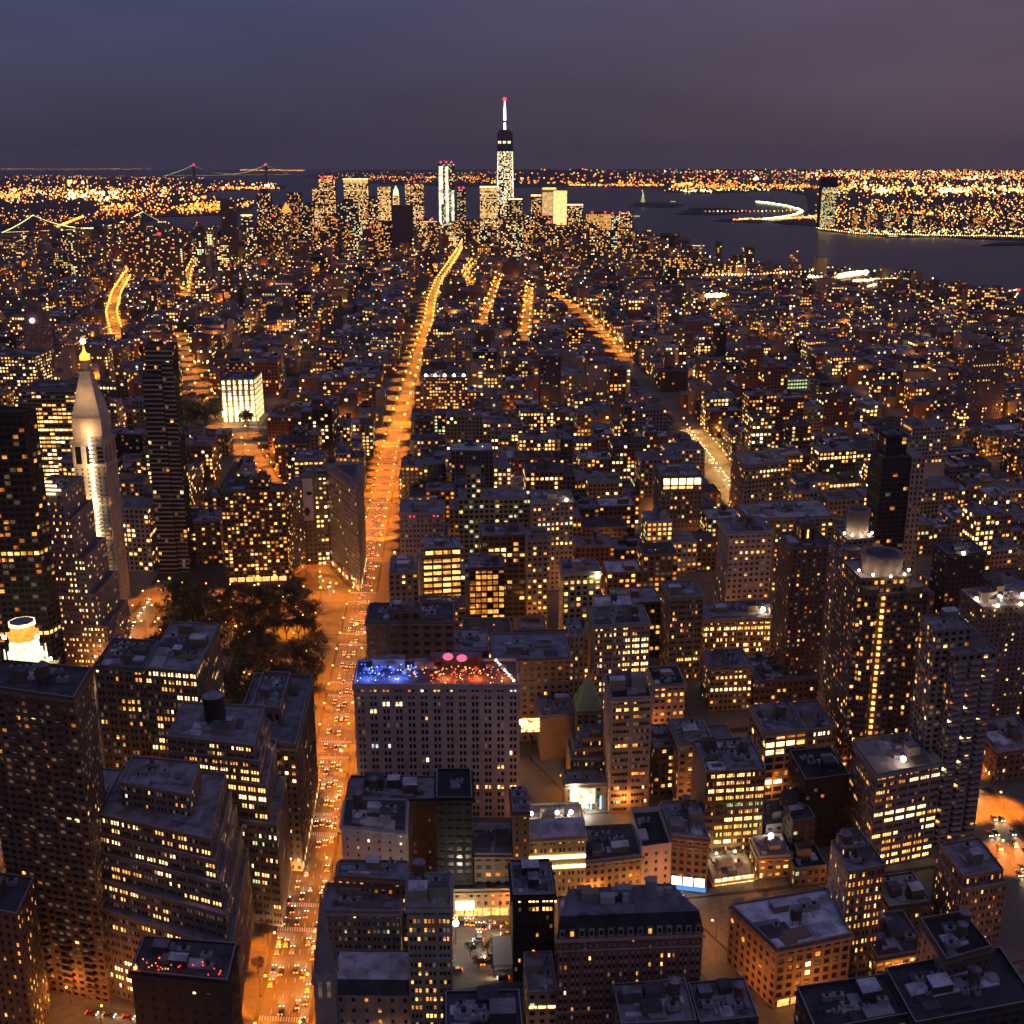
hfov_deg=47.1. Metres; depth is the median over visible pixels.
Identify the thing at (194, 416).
tree
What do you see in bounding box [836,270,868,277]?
pier lights
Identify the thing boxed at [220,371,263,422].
hall
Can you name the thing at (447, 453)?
office building
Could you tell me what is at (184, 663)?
office building
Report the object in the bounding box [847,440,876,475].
office building
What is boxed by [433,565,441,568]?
window
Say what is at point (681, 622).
office building
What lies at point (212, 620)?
tree
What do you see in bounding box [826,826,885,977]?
office tower
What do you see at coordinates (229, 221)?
housing tower
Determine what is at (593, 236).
office tower
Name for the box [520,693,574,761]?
blank wall building
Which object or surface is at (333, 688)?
cross street
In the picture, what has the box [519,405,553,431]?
apartment building
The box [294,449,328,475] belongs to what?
office building
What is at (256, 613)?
tree
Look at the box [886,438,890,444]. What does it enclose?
window
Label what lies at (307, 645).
tree
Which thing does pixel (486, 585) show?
loft building
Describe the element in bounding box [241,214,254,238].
skyscraper
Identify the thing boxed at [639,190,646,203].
statue
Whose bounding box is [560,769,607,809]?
shop building
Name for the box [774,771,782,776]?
window
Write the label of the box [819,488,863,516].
office building
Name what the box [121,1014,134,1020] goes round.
car
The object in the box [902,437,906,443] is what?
window
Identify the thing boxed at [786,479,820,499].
apartment building
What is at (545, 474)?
office building
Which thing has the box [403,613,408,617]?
window
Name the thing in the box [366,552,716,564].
cross street
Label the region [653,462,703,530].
office building
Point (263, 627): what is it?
tree
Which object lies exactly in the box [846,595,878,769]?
bay windows
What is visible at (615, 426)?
office building
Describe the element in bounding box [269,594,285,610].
tree
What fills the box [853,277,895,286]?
pier lights
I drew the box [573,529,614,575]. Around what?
loft building
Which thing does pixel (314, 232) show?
apartment tower
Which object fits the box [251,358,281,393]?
office building
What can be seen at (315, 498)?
office building
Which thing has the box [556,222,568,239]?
skyscraper
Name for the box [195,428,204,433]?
apartment building
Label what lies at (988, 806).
avenue
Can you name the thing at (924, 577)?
loft building
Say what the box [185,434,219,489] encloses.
office building
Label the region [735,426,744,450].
apartment building
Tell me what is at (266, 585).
tree
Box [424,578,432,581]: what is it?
window
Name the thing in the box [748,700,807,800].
loft building
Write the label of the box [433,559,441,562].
window
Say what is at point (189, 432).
office building
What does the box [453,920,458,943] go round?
light mast
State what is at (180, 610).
tree
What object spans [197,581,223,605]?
tree
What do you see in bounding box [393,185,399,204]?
gothic tower
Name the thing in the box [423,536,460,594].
office building
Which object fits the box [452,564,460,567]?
window
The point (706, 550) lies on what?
loft building
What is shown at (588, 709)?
tower house
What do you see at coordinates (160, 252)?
office tower
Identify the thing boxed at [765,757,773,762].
window
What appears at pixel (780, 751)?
window
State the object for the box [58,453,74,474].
apartment building
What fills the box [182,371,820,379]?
cross street
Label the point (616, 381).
apartment building
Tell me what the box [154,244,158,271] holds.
office tower
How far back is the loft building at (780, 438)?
1248.77 m
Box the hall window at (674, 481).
[671,478,677,484]
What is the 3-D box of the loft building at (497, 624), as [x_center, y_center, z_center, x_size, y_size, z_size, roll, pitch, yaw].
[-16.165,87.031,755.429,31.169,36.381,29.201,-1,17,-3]
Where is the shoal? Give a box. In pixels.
[0,169,133,169]
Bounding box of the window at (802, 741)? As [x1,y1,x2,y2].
[796,739,804,744]
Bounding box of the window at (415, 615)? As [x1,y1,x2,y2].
[413,613,418,617]
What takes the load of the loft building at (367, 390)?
on the pavement
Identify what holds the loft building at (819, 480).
on the pavement
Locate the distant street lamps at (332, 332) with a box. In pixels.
[92,240,1009,635]
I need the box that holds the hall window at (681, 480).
[679,478,684,484]
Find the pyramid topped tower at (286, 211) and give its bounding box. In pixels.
[281,202,291,241]
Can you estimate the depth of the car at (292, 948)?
493.38 m
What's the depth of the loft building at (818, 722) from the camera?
610.61 m
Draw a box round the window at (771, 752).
[765,750,773,755]
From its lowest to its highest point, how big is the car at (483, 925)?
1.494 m
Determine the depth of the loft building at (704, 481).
1114.90 m
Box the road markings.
[259,430,1022,1022]
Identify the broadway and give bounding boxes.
[175,332,366,606]
[362,604,768,1006]
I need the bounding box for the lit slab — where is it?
[207,234,212,244]
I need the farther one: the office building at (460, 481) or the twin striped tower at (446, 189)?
the twin striped tower at (446, 189)
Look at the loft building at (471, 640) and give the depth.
712.03 m
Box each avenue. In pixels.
[0,580,177,863]
[106,274,129,339]
[260,244,461,1023]
[548,292,1023,882]
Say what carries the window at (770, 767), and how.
in the loft building at (778, 731)
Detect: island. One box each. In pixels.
[631,203,683,207]
[675,208,747,214]
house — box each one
[473,829,513,884]
[571,672,603,731]
[631,807,670,884]
[748,833,792,878]
[762,800,782,834]
[867,909,918,975]
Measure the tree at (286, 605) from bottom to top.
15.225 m
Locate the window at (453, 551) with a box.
[452,550,459,553]
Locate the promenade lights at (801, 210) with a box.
[756,201,802,219]
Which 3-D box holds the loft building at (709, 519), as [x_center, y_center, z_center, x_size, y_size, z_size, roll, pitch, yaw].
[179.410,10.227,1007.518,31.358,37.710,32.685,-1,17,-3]
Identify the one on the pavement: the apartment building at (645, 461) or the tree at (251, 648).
the apartment building at (645, 461)
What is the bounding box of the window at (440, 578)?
[433,577,441,580]
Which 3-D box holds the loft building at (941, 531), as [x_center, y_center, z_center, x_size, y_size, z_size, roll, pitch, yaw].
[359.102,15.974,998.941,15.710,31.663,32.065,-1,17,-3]
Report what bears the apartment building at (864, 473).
on the pavement
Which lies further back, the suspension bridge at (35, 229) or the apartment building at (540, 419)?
the suspension bridge at (35, 229)
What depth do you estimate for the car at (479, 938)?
500.15 m
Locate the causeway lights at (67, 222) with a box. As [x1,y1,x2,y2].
[56,216,83,226]
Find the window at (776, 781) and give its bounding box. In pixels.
[773,778,781,783]
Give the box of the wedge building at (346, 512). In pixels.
[322,463,366,591]
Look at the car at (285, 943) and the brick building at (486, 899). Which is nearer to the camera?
the car at (285, 943)
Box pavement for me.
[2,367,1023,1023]
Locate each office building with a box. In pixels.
[0,348,53,401]
[0,388,14,405]
[20,380,99,478]
[28,374,48,384]
[92,637,158,768]
[100,755,253,1011]
[103,768,119,795]
[105,396,124,428]
[112,424,147,457]
[115,367,134,401]
[117,458,123,473]
[119,467,150,496]
[121,497,158,571]
[127,935,242,1023]
[132,395,146,427]
[141,446,149,474]
[144,484,152,497]
[144,621,224,757]
[147,463,197,505]
[167,691,292,926]
[184,424,194,437]
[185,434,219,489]
[203,486,220,508]
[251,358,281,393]
[277,430,310,478]
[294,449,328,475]
[300,466,330,565]
[301,406,337,431]
[324,397,338,419]
[337,951,409,1023]
[399,496,444,594]
[404,858,453,1023]
[410,429,445,455]
[411,413,433,433]
[419,369,467,413]
[420,447,436,457]
[423,454,446,486]
[423,536,460,594]
[425,475,454,534]
[434,409,452,443]
[436,450,450,466]
[451,437,492,487]
[455,332,471,368]
[455,475,483,497]
[458,465,527,577]
[483,416,497,451]
[489,631,572,740]
[493,452,506,457]
[493,457,510,487]
[497,412,521,440]
[497,486,522,488]
[498,429,508,445]
[501,355,527,380]
[502,450,525,465]
[511,478,522,487]
[523,458,563,527]
[529,489,574,589]
[562,466,575,499]
[566,723,604,770]
[573,435,595,452]
[573,469,583,493]
[574,408,590,435]
[576,447,594,470]
[584,473,622,498]
[587,603,651,708]
[593,447,611,472]
[601,559,641,594]
[609,586,660,656]
[610,418,619,435]
[631,401,666,436]
[634,430,667,448]
[637,541,677,598]
[640,506,672,542]
[641,425,657,448]
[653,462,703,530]
[659,580,704,679]
[690,736,765,856]
[714,514,773,601]
[729,449,789,506]
[735,499,835,590]
[743,411,772,450]
[766,442,802,473]
[775,388,804,434]
[787,372,807,389]
[799,444,809,472]
[808,439,856,473]
[817,389,855,437]
[819,435,854,443]
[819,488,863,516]
[845,732,944,865]
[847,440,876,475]
[855,437,867,440]
[920,475,959,516]
[930,837,1007,940]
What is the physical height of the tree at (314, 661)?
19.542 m
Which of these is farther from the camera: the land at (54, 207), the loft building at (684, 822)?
the land at (54, 207)
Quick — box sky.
[0,0,1023,170]
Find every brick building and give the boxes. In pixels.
[334,855,410,951]
[453,859,509,916]
[508,786,530,858]
[982,714,1023,781]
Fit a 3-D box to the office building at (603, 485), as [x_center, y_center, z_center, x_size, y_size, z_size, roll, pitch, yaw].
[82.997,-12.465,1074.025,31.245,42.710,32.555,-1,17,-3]
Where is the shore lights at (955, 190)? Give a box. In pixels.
[334,169,1023,235]
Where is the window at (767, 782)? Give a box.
[765,780,771,784]
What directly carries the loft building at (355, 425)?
on the pavement
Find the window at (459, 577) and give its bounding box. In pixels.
[452,576,460,579]
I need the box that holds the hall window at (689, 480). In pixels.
[687,478,692,484]
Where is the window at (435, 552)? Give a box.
[434,551,442,554]
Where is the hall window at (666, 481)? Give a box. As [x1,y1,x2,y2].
[664,479,669,484]
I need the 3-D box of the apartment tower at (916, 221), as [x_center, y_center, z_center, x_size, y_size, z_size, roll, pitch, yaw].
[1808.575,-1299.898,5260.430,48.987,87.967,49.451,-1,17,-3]
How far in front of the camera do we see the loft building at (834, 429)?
1296.58 m
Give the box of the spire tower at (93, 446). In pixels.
[69,339,130,599]
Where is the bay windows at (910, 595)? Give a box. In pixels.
[891,593,922,733]
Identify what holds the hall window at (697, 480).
in the office building at (677, 494)
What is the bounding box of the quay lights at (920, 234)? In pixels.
[816,227,1022,236]
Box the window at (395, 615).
[393,613,398,617]
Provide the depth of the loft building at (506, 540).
834.35 m
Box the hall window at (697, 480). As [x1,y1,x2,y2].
[695,478,700,483]
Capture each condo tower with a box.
[140,341,194,572]
[865,428,925,573]
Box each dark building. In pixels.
[346,772,437,871]
[434,768,473,887]
[507,858,556,981]
[779,789,815,849]
[786,746,849,847]
[881,871,933,932]
[915,908,994,975]
[929,539,987,613]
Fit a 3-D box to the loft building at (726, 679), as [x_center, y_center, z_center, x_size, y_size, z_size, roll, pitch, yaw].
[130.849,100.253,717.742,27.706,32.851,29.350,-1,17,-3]
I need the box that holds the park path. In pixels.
[178,610,307,701]
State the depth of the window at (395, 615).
681.72 m
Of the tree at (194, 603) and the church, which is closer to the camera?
the church
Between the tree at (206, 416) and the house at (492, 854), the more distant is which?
the tree at (206, 416)
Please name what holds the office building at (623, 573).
on the pavement
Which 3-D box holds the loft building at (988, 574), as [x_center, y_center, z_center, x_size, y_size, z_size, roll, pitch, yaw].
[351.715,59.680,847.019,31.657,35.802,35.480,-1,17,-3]
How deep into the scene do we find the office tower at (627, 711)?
590.46 m
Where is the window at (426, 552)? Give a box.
[425,551,433,554]
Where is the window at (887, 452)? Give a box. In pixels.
[885,448,889,454]
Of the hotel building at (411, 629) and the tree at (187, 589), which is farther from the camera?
the tree at (187, 589)
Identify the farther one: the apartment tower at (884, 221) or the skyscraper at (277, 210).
the apartment tower at (884, 221)
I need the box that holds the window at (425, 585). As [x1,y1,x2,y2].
[424,584,432,587]
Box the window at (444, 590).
[443,589,451,592]
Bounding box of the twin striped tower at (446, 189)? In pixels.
[438,161,454,233]
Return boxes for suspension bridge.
[2,211,157,233]
[164,163,292,185]
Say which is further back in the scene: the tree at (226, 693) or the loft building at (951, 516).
the loft building at (951, 516)
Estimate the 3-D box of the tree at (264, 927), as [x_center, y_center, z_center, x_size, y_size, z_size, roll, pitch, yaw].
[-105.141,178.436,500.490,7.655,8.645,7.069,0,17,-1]
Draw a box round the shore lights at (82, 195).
[0,175,277,227]
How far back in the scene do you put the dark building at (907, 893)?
504.72 m
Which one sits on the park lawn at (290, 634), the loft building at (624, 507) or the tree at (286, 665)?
the tree at (286, 665)
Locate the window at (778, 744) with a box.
[776,741,784,746]
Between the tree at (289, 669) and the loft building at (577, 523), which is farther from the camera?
the loft building at (577, 523)
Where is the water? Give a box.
[0,169,1023,296]
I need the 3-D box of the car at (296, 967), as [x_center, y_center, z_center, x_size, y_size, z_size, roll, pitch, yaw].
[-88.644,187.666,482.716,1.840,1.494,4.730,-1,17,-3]
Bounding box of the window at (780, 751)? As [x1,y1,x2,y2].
[776,749,783,753]
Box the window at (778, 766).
[775,764,782,768]
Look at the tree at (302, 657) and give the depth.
754.27 m
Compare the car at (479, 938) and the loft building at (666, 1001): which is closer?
the loft building at (666, 1001)
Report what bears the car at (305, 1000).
on the avenue at (289, 987)
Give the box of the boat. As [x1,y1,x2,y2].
[885,235,900,237]
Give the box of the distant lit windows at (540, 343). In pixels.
[0,221,1023,717]
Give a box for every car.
[85,1010,97,1015]
[102,1012,115,1017]
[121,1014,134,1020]
[268,979,273,987]
[271,964,276,972]
[275,947,279,954]
[277,937,281,944]
[278,967,282,975]
[278,1006,283,1014]
[283,939,288,946]
[289,946,294,953]
[290,906,294,912]
[293,965,298,973]
[295,918,299,924]
[295,1000,300,1008]
[300,893,304,899]
[300,970,305,977]
[303,911,308,917]
[303,996,308,1004]
[305,984,310,992]
[306,938,310,945]
[308,884,312,890]
[453,966,462,971]
[470,918,474,925]
[472,935,483,941]
[474,942,484,946]
[481,922,485,929]
[484,920,494,924]
[485,952,491,957]
[485,957,492,962]
[489,924,499,928]
[495,921,505,924]
[497,975,508,979]
[501,923,509,927]
[501,931,509,935]
[1011,839,1018,846]
[1015,870,1022,875]
[1017,863,1023,869]
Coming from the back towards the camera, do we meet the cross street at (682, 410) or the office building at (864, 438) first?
the cross street at (682, 410)
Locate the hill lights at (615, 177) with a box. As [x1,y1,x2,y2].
[481,168,751,183]
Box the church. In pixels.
[311,892,340,1023]
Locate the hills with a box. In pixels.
[479,168,759,183]
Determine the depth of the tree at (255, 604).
838.70 m
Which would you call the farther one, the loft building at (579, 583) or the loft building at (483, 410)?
the loft building at (483, 410)
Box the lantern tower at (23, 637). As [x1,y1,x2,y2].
[2,616,59,663]
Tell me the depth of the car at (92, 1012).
457.62 m
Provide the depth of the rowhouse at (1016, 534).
1009.30 m
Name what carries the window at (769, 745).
in the loft building at (778, 731)
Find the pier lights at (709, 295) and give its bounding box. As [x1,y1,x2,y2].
[705,293,725,297]
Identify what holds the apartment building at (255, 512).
on the pavement
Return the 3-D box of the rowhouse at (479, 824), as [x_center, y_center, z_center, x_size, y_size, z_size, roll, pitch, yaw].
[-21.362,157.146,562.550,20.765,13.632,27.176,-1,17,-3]
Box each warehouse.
[727,887,854,1008]
[909,288,932,299]
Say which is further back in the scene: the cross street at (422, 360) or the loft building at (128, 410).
the cross street at (422, 360)
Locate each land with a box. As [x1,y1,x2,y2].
[0,176,286,232]
[302,169,1023,240]
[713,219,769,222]
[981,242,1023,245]
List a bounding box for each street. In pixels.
[46,962,1023,1023]
[92,673,700,692]
[99,731,748,755]
[130,567,930,602]
[131,627,366,642]
[140,347,952,360]
[178,349,629,352]
[181,362,805,369]
[182,262,192,295]
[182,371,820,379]
[182,389,868,402]
[183,370,1016,390]
[183,409,687,414]
[184,413,904,429]
[212,264,219,288]
[220,441,962,463]
[220,457,998,483]
[233,438,720,445]
[254,852,1023,926]
[311,773,1023,831]
[365,476,1015,506]
[366,526,640,533]
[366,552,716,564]
[463,264,474,283]
[479,281,499,323]
[520,286,532,340]
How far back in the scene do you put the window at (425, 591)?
788.11 m
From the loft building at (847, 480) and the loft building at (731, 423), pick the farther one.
the loft building at (731, 423)
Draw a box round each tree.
[148,632,157,639]
[150,602,179,623]
[154,625,167,639]
[157,587,183,608]
[158,577,184,602]
[159,614,174,622]
[161,619,170,630]
[168,610,191,621]
[169,579,191,593]
[169,589,187,603]
[169,606,186,615]
[170,578,196,596]
[174,610,191,621]
[176,596,205,620]
[177,581,203,601]
[178,595,204,620]
[182,399,194,408]
[182,402,195,420]
[184,392,194,403]
[185,412,197,426]
[188,407,200,422]
[189,593,212,615]
[191,401,201,410]
[191,587,216,610]
[191,608,209,621]
[195,392,206,405]
[195,405,210,423]
[196,599,214,612]
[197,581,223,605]
[199,413,210,425]
[199,611,223,624]
[203,604,230,628]
[207,408,227,423]
[207,622,230,637]
[208,402,221,420]
[208,592,231,620]
[211,398,221,405]
[216,588,232,600]
[220,598,248,610]
[221,613,236,635]
[221,638,247,667]
[222,659,240,673]
[222,662,235,674]
[223,580,246,600]
[223,666,240,701]
[224,609,245,621]
[224,651,245,675]
[224,668,245,686]
[224,687,233,702]
[225,609,247,638]
[225,678,248,695]
[226,648,258,678]
[227,624,251,640]
[227,687,248,703]
[227,691,247,703]
[228,599,249,625]
[229,696,244,703]
[230,637,255,660]
[232,633,253,651]
[232,656,254,682]
[233,580,251,597]
[234,587,256,603]
[238,412,248,425]
[239,615,260,630]
[239,679,250,687]
[240,598,259,616]
[240,628,264,650]
[241,649,265,671]
[242,410,256,426]
[243,607,262,624]
[243,641,261,654]
[243,654,270,672]
[244,622,262,632]
[244,664,268,680]
[246,605,268,622]
[248,618,273,642]
[249,954,264,973]
[250,584,272,611]
[252,631,278,659]
[255,594,265,612]
[256,652,287,667]
[256,920,272,939]
[260,593,285,611]
[260,612,291,633]
[261,582,277,598]
[261,598,280,618]
[263,631,280,650]
[265,645,289,664]
[266,665,286,670]
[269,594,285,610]
[269,612,288,625]
[270,659,303,673]
[272,615,298,640]
[274,580,298,603]
[277,584,302,606]
[278,600,294,613]
[279,659,295,673]
[280,639,307,668]
[283,604,299,631]
[284,588,303,609]
[286,614,309,639]
[286,637,305,647]
[287,645,311,666]
[289,587,313,603]
[289,648,312,673]
[290,610,317,637]
[292,597,313,611]
[298,639,317,653]
[299,598,327,617]
[299,600,316,617]
[302,620,321,640]
[303,628,325,642]
[303,652,326,682]
[305,654,322,671]
[308,673,318,682]
[310,638,334,655]
[313,681,326,695]
[463,940,476,956]
[472,953,487,968]
[482,934,491,953]
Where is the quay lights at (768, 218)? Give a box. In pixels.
[733,216,814,219]
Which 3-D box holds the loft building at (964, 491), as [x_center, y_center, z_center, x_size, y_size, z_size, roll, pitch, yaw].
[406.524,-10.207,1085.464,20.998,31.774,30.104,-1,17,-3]
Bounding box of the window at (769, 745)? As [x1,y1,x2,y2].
[766,743,774,747]
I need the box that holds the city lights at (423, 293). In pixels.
[0,250,912,389]
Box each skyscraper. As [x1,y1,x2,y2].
[123,217,137,279]
[133,220,147,275]
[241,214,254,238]
[256,190,272,228]
[272,204,281,233]
[281,214,293,233]
[287,192,302,216]
[302,202,314,222]
[312,188,325,234]
[319,175,336,221]
[338,199,358,227]
[343,178,368,228]
[368,196,378,225]
[377,186,391,220]
[405,180,424,226]
[417,218,436,250]
[446,230,458,251]
[457,187,465,242]
[466,219,479,233]
[479,186,497,229]
[496,97,513,218]
[496,219,522,243]
[508,198,521,218]
[519,214,532,244]
[530,194,540,215]
[535,213,552,238]
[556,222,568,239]
[567,203,582,225]
[584,211,611,229]
[615,211,631,227]
[816,175,837,226]
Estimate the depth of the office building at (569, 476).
999.49 m
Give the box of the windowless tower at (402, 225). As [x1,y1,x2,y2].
[392,205,413,247]
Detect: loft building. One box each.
[0,872,50,1023]
[123,403,133,424]
[187,454,205,494]
[191,504,224,564]
[192,427,216,433]
[243,671,318,870]
[274,434,289,470]
[288,475,306,574]
[291,464,294,475]
[308,394,339,405]
[323,882,402,958]
[339,412,359,431]
[347,382,376,406]
[389,555,419,601]
[409,487,425,498]
[417,594,467,628]
[443,985,524,1023]
[454,628,488,657]
[461,556,465,594]
[462,617,511,657]
[467,554,505,616]
[469,407,494,412]
[481,522,524,621]
[490,411,503,415]
[512,629,564,631]
[514,614,546,629]
[523,950,556,1023]
[524,527,549,626]
[541,448,559,461]
[547,422,576,435]
[553,421,573,425]
[558,558,602,628]
[561,459,577,469]
[565,618,583,698]
[569,411,595,423]
[572,450,592,462]
[573,501,581,534]
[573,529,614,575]
[575,493,584,499]
[575,497,598,516]
[578,616,587,679]
[581,516,625,536]
[585,823,643,887]
[596,496,635,536]
[611,532,642,559]
[611,975,696,1023]
[619,475,633,486]
[622,487,638,524]
[630,475,634,486]
[645,665,686,728]
[649,724,672,796]
[658,794,710,892]
[667,717,711,800]
[672,530,696,572]
[688,976,758,1023]
[691,527,715,571]
[700,503,735,550]
[700,648,754,710]
[701,494,716,508]
[701,598,773,652]
[702,477,708,483]
[702,484,720,507]
[705,406,741,436]
[721,414,741,452]
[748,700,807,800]
[749,650,818,703]
[779,430,783,446]
[785,839,826,886]
[788,471,828,490]
[790,700,835,749]
[791,390,814,398]
[794,973,907,1023]
[817,435,838,443]
[822,424,846,436]
[822,472,860,490]
[833,516,846,533]
[882,946,1023,1023]
[912,394,946,408]
[916,514,933,555]
[918,570,930,586]
[921,581,934,614]
[926,512,950,554]
[938,505,962,540]
[944,454,968,481]
[946,446,978,457]
[956,482,969,507]
[957,451,991,471]
[959,467,994,485]
[959,471,985,503]
[975,485,1010,510]
[982,566,1023,586]
[983,470,1009,481]
[985,504,1011,537]
[993,430,1011,455]
[993,477,1023,507]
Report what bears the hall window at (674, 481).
in the office building at (677, 494)
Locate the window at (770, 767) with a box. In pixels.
[765,765,772,769]
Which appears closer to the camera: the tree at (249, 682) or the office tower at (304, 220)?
the tree at (249, 682)
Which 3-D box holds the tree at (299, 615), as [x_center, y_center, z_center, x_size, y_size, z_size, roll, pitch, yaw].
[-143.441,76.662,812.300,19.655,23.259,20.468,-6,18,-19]
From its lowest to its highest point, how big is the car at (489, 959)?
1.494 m
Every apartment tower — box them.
[0,659,112,1003]
[61,238,68,251]
[145,233,155,274]
[163,234,182,288]
[179,240,186,288]
[196,232,206,277]
[249,233,263,257]
[255,226,262,232]
[273,235,285,264]
[303,225,310,239]
[310,222,318,245]
[326,233,338,258]
[353,226,362,254]
[374,220,383,255]
[428,222,438,257]
[462,228,468,250]
[479,230,490,242]
[490,228,495,233]
[501,214,510,216]
[513,221,521,257]
[524,215,534,233]
[538,351,561,406]
[573,222,582,230]
[583,220,593,230]
[610,218,617,250]
[770,514,828,675]
[813,257,827,274]
[816,505,882,707]
[824,546,929,771]
[849,213,857,231]
[864,208,873,222]
[876,212,893,232]
[893,211,905,219]
[908,212,923,231]
[909,606,997,846]
[926,215,938,226]
[955,340,1006,420]
[959,582,1023,717]
[968,223,977,228]
[995,224,1005,227]
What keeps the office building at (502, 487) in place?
on the pavement
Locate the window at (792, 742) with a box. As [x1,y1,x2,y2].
[786,740,794,745]
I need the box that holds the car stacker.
[492,936,512,979]
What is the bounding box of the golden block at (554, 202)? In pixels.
[541,187,566,224]
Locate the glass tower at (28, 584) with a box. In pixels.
[0,406,66,664]
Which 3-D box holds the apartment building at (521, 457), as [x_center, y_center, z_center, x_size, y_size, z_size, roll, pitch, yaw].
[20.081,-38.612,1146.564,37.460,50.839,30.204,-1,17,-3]
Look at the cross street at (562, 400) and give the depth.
1620.69 m
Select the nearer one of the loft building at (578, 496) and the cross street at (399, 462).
the loft building at (578, 496)
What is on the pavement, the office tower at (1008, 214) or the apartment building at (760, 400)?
the apartment building at (760, 400)
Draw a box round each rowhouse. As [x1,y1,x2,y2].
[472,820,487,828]
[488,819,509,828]
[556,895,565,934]
[684,687,687,709]
[707,723,732,738]
[1009,502,1023,512]
[1009,520,1023,544]
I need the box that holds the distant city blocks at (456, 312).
[0,220,1023,720]
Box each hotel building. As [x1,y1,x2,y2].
[339,790,408,862]
[352,652,520,817]
[364,600,455,658]
[555,876,704,1023]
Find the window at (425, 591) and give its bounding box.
[424,590,432,593]
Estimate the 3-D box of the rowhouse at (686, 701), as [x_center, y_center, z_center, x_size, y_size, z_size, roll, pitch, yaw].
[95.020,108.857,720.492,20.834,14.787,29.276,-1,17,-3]
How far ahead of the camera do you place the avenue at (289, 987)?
645.87 m
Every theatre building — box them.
[529,802,587,907]
[707,848,757,886]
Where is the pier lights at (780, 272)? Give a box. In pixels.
[703,269,812,275]
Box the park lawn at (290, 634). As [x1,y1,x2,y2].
[152,601,323,713]
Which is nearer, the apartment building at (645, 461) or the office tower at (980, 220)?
the apartment building at (645, 461)
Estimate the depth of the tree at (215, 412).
1465.57 m
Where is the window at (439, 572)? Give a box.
[433,571,441,574]
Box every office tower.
[22,303,54,356]
[45,474,131,667]
[67,232,79,275]
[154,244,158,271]
[156,232,164,275]
[173,233,182,239]
[191,243,197,269]
[216,244,231,271]
[262,235,264,255]
[270,215,277,238]
[294,215,300,233]
[300,217,309,233]
[325,222,328,239]
[329,214,340,252]
[340,222,352,247]
[366,226,375,263]
[383,221,392,257]
[451,221,459,243]
[473,226,478,242]
[501,217,512,257]
[524,225,530,252]
[544,221,555,252]
[572,223,579,235]
[588,223,598,253]
[598,232,606,255]
[599,228,606,231]
[603,670,653,812]
[617,224,622,246]
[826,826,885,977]
[860,216,870,231]
[870,223,876,229]
[893,218,904,220]
[959,219,968,229]
[968,216,985,228]
[1002,210,1015,218]
[1005,217,1019,230]
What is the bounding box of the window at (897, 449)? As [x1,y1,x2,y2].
[896,448,900,454]
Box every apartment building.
[14,395,22,406]
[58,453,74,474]
[97,379,117,399]
[120,453,142,472]
[123,462,134,472]
[192,432,220,470]
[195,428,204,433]
[195,469,203,507]
[220,470,292,582]
[220,472,252,488]
[267,406,301,458]
[267,410,284,451]
[306,432,342,441]
[312,398,335,456]
[335,446,352,462]
[400,524,447,548]
[401,452,423,498]
[446,409,482,449]
[449,498,458,535]
[498,389,528,409]
[513,448,552,476]
[515,398,536,413]
[517,428,554,451]
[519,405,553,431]
[555,436,574,452]
[557,426,572,463]
[583,465,604,473]
[592,591,633,605]
[606,364,625,405]
[607,247,632,258]
[608,432,650,478]
[631,253,663,269]
[635,446,681,524]
[660,256,701,269]
[661,437,703,474]
[666,430,690,442]
[673,432,691,441]
[700,393,735,430]
[703,262,731,274]
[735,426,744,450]
[741,344,763,388]
[741,390,776,427]
[758,362,787,392]
[771,426,778,447]
[783,417,810,448]
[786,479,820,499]
[803,400,823,431]
[811,430,817,442]
[853,486,866,505]
[860,460,869,486]
[900,416,948,478]
[946,285,962,303]
[959,501,995,569]
[962,288,975,307]
[975,289,995,309]
[989,536,1018,568]
[989,573,1023,591]
[1013,546,1023,571]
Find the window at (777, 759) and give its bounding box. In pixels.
[775,756,783,761]
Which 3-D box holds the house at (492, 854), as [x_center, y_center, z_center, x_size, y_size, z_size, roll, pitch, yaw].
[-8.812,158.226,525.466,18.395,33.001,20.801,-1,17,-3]
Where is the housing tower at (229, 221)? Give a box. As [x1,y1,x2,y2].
[220,200,239,255]
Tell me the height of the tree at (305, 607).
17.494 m
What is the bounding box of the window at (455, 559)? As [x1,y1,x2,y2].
[452,558,460,561]
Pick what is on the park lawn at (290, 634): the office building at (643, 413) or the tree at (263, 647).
the tree at (263, 647)
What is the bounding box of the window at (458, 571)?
[452,570,460,573]
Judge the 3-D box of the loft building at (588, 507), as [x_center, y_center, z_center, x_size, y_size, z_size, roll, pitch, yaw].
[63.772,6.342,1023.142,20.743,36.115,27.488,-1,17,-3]
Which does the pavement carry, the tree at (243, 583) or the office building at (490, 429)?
the office building at (490, 429)
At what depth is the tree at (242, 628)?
803.88 m
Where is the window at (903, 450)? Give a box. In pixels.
[901,447,905,454]
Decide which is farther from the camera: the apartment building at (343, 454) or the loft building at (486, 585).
the apartment building at (343, 454)
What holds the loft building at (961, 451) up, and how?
on the pavement
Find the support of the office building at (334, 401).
on the pavement
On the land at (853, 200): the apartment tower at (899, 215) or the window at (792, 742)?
the apartment tower at (899, 215)
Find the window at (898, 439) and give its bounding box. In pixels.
[897,437,901,444]

